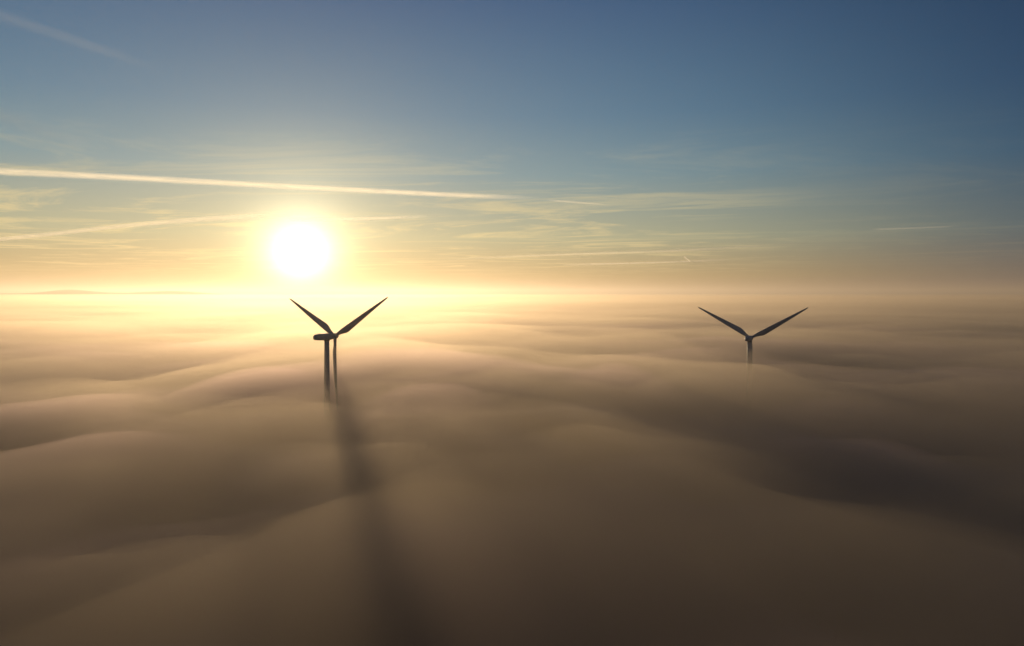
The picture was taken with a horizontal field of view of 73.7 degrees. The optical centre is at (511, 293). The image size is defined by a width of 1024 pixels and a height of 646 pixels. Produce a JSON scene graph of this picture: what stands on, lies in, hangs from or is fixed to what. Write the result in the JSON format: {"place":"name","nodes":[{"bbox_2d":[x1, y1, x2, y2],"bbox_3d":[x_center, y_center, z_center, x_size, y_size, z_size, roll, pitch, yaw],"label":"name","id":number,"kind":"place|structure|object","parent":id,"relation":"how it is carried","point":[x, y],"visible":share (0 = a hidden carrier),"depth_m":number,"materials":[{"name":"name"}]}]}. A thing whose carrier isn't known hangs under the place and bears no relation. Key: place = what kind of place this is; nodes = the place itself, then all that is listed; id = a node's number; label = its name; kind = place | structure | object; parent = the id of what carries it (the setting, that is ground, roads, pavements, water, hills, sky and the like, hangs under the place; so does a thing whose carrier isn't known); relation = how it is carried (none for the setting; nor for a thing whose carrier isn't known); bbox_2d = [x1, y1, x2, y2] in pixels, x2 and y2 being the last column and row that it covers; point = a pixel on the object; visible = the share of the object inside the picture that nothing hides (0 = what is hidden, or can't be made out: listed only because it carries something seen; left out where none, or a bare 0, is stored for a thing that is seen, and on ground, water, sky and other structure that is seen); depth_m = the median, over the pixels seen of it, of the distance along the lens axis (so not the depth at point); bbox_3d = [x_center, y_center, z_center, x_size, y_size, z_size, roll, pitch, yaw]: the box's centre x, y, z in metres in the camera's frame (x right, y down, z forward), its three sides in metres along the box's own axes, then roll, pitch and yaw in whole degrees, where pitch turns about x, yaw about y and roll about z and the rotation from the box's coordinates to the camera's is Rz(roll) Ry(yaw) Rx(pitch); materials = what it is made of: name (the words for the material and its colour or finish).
{"place":"outdoors","nodes":[
{"label":"outdoors","id":0,"kind":"place"},
{"bbox_2d":[0,295,1023,645],"bbox_3d":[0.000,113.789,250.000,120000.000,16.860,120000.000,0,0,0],"label":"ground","id":1,"kind":"structure","parent":0,"point":[546,473],"depth_m":456.36,"materials":[{"name":"beige"}]},
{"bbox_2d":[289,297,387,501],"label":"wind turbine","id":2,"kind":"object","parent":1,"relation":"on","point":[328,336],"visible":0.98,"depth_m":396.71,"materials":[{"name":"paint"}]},
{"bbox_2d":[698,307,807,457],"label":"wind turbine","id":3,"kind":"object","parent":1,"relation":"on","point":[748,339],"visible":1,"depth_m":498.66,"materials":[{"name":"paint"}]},
{"bbox_2d":[0,290,1023,297],"bbox_3d":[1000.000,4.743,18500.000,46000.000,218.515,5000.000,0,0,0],"label":"distant hills","id":4,"kind":"structure","parent":0,"point":[95,294],"depth_m":16774.70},
{"bbox_2d":[0,0,1023,294],"label":"sky","id":5,"kind":"structure","parent":0,"point":[230,147],"materials":[{"name":"blue"}]}
]}

